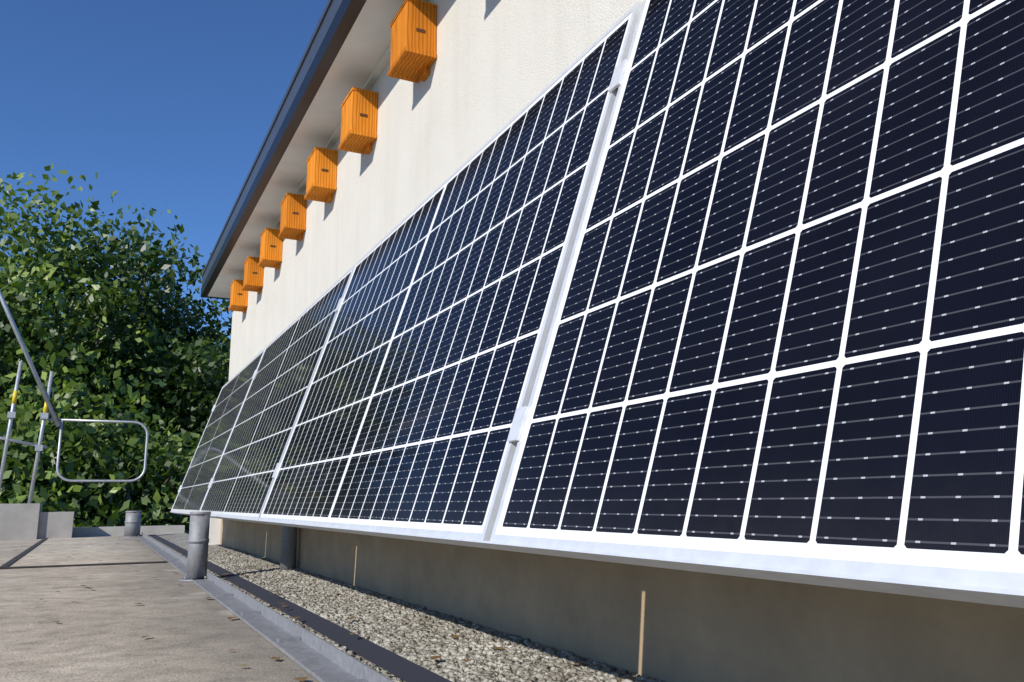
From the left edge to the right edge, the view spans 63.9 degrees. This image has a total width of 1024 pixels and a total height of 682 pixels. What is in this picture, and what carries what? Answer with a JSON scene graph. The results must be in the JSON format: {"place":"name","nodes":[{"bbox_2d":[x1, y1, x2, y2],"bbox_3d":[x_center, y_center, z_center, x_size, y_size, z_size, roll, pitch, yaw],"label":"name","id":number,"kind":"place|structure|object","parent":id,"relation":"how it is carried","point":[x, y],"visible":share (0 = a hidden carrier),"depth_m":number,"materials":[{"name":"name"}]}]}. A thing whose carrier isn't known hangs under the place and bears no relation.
{"place":"outdoors","nodes":[
{"label":"outdoors","id":0,"kind":"place"},
{"bbox_2d":[9,536,163,566],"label":"roof walkway","id":1,"kind":"structure","parent":0,"point":[82,550],"depth_m":6.58,"materials":[{"name":"grey concrete"}]},
{"bbox_2d":[118,511,141,537],"bbox_3d":[-4.465,2.155,9.663,0.289,0.304,0.289,5,-12,-26],"label":"roof vent","id":2,"kind":"object","parent":1,"relation":"on","point":[132,523],"visible":0.87,"depth_m":9.60,"materials":[{"name":"silver metal"}]},
{"bbox_2d":[0,538,319,681],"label":"flat roof","id":3,"kind":"structure","parent":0,"point":[99,629],"depth_m":2.49,"materials":[{"name":"grey concrete"}]},
{"bbox_2d":[0,503,74,539],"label":"concrete block","id":4,"kind":"structure","parent":3,"relation":"on","point":[24,521],"depth_m":9.30,"materials":[{"name":"concrete"}]},
{"bbox_2d":[0,290,148,502],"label":"guard rail tubes","id":5,"kind":"object","parent":4,"relation":"on","point":[44,416],"visible":1,"depth_m":9.68,"materials":[{"name":"grey"}]},
{"bbox_2d":[0,538,166,568],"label":"roof seams","id":6,"kind":"object","parent":3,"relation":"on","point":[13,560],"visible":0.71,"depth_m":5.29,"materials":[{"name":"grey"}]},
{"bbox_2d":[72,525,184,536],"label":"roof kerb","id":7,"kind":"structure","parent":3,"relation":"on","point":[110,531],"depth_m":10.02,"materials":[{"name":"concrete"}]},
{"bbox_2d":[179,511,210,581],"bbox_3d":[-1.582,1.034,4.139,0.163,0.339,0.163,5,-12,-26],"label":"vent pipe","id":8,"kind":"object","parent":3,"relation":"on","point":[198,544],"visible":0.88,"depth_m":4.10,"materials":[{"name":"silver metal"}]},
{"bbox_2d":[136,532,393,681],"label":"roof edging","id":9,"kind":"object","parent":3,"relation":"on","point":[317,658],"visible":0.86,"depth_m":2.28,"materials":[{"name":"grey metal"}]},
{"bbox_2d":[13,537,621,681],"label":"dry leaves","id":10,"kind":"object","parent":3,"relation":"on","point":[302,679],"visible":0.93,"depth_m":2.20,"materials":[{"name":"brown plant"}]},
{"bbox_2d":[0,0,327,350],"label":"sky","id":11,"kind":"structure","parent":0,"point":[175,102],"materials":[{"name":"blue"}]},
{"bbox_2d":[201,0,341,285],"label":"roof gutter","id":12,"kind":"object","parent":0,"point":[320,31],"visible":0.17,"depth_m":4.62,"materials":[{"name":"grey metal"}]},
{"bbox_2d":[201,0,366,299],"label":"roof fascia","id":13,"kind":"structure","parent":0,"point":[343,21],"depth_m":4.36,"materials":[{"name":"grey metal"}]},
{"bbox_2d":[208,0,429,297],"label":"roof soffit","id":14,"kind":"structure","parent":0,"point":[362,60],"depth_m":4.34,"materials":[{"name":"white paint"}]},
{"bbox_2d":[147,533,629,681],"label":"roof gravel","id":15,"kind":"structure","parent":0,"point":[181,540],"depth_m":6.71,"materials":[{"name":"grey gravel"}]},
{"bbox_2d":[280,526,297,569],"bbox_3d":[-1.226,1.022,4.528,0.143,0.504,0.143,5,-12,-26],"label":"pipe","id":16,"kind":"object","parent":15,"relation":"on","point":[288,547],"visible":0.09,"depth_m":4.47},
{"bbox_2d":[149,534,451,681],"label":"rubber roof mat","id":17,"kind":"object","parent":15,"relation":"on","point":[402,668],"visible":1,"depth_m":2.33,"materials":[{"name":"grey rubber"}]},
{"bbox_2d":[178,548,662,681],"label":"roof gravel pebbles","id":18,"kind":"object","parent":15,"relation":"on","point":[523,657],"visible":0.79,"depth_m":2.26,"materials":[{"name":"grey gravel"}]},
{"bbox_2d":[229,0,642,379],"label":"building wall","id":19,"kind":"structure","parent":0,"point":[496,66],"depth_m":3.15,"materials":[{"name":"white paint"}]},
{"bbox_2d":[220,519,1023,681],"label":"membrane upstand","id":20,"kind":"object","parent":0,"point":[666,625],"visible":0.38,"depth_m":1.58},
{"label":"terrain ground","id":21,"kind":"structure","parent":0,"visible":0},
{"bbox_2d":[0,349,216,533],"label":"bush","id":22,"kind":"object","parent":21,"relation":"on","point":[151,493],"visible":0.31,"depth_m":13.19,"materials":[{"name":"green plant"}]},
{"bbox_2d":[0,162,232,482],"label":"foliage","id":23,"kind":"object","parent":21,"relation":"on","point":[96,336],"visible":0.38,"depth_m":17.76,"materials":[{"name":"green plant"}]},
{"bbox_2d":[59,321,230,452],"bbox_3d":[-6.973,5.297,21.757,11.665,12.883,12.447,5,-12,-26],"label":"foliage","id":24,"kind":"object","parent":21,"relation":"on","point":[206,368],"visible":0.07,"depth_m":17.89,"materials":[{"name":"green plant"}]},
{"bbox_3d":[2.530,4.302,1.908,13.200,6.996,20.600,5,-12,-26],"label":"building","id":25,"kind":"object","parent":21,"relation":"on","visible":0},
{"bbox_2d":[209,518,220,544],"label":"wall","id":26,"kind":"structure","parent":25,"relation":"attached to","point":[215,531],"depth_m":7.35,"materials":[{"name":"beige paint"}]},
{"bbox_2d":[229,279,247,312],"bbox_3d":[-2.365,-0.378,7.095,0.127,0.257,0.212,5,-13,-26],"label":"nest box","id":27,"kind":"object","parent":25,"relation":"attached to","point":[238,299],"visible":0.9,"depth_m":7.02,"materials":[{"name":"brown wood"}]},
{"bbox_2d":[242,256,263,293],"bbox_3d":[-2.034,-0.509,6.444,0.127,0.257,0.212,5,-11,-26],"label":"nest box","id":28,"kind":"object","parent":25,"relation":"attached to","point":[253,276],"visible":0.9,"depth_m":6.37,"materials":[{"name":"brown wood"}]},
{"bbox_2d":[258,228,282,269],"bbox_3d":[-1.707,-0.642,5.802,0.127,0.257,0.212,5,-11,-26],"label":"nest box","id":29,"kind":"object","parent":25,"relation":"attached to","point":[271,244],"visible":0.94,"depth_m":5.73,"materials":[{"name":"brown wood"}]},
{"bbox_2d":[278,193,306,240],"bbox_3d":[-1.379,-0.766,5.156,0.127,0.257,0.212,5,-14,-26],"label":"nest box","id":30,"kind":"object","parent":25,"relation":"attached to","point":[293,218],"visible":0.96,"depth_m":5.08,"materials":[{"name":"brown wood"}]},
{"bbox_2d":[304,146,337,202],"bbox_3d":[-1.051,-0.898,4.510,0.127,0.257,0.212,5,-13,-26],"label":"nest box","id":31,"kind":"object","parent":25,"relation":"attached to","point":[321,186],"visible":1,"depth_m":4.44,"materials":[{"name":"brown wood"}]},
{"bbox_2d":[338,87,377,154],"bbox_3d":[-0.726,-1.022,3.871,0.127,0.257,0.212,5,-11,-26],"label":"nest box","id":32,"kind":"object","parent":25,"relation":"attached to","point":[359,106],"visible":1,"depth_m":3.80,"materials":[{"name":"brown wood"}]},
{"bbox_2d":[388,0,436,82],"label":"nest box","id":33,"kind":"object","parent":25,"relation":"attached to","point":[413,26],"visible":1,"depth_m":3.14,"materials":[{"name":"brown wood"}]},
{"bbox_2d":[171,59,1023,607],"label":"pv mounting rails","id":34,"kind":"object","parent":25,"relation":"attached to","point":[989,595],"visible":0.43,"depth_m":0.85,"materials":[{"name":"metal"}]},
{"bbox_2d":[171,347,265,513],"bbox_3d":[-2.237,0.743,6.165,0.384,1.086,2.094,5,-12,-26],"label":"solar panel","id":35,"kind":"object","parent":34,"relation":"on","point":[200,473],"visible":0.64,"depth_m":5.97,"materials":[{"name":"glass"}]},
{"bbox_2d":[199,265,354,519],"bbox_3d":[-1.292,0.372,4.305,0.384,1.086,2.094,5,-12,-26],"label":"solar panel","id":36,"kind":"object","parent":34,"relation":"on","point":[250,459],"visible":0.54,"depth_m":4.01,"materials":[{"name":"glass"}]},
{"bbox_2d":[259,2,641,540],"bbox_3d":[-0.347,0.001,2.445,0.384,1.086,2.094,5,-12,-26],"label":"solar panel","id":37,"kind":"object","parent":34,"relation":"on","point":[420,389],"visible":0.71,"depth_m":1.94,"materials":[{"name":"glass"}]},
{"bbox_2d":[490,0,1023,590],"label":"solar panel","id":38,"kind":"object","parent":34,"relation":"on","point":[786,330],"visible":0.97,"depth_m":0.90,"materials":[{"name":"glass"}]}
]}

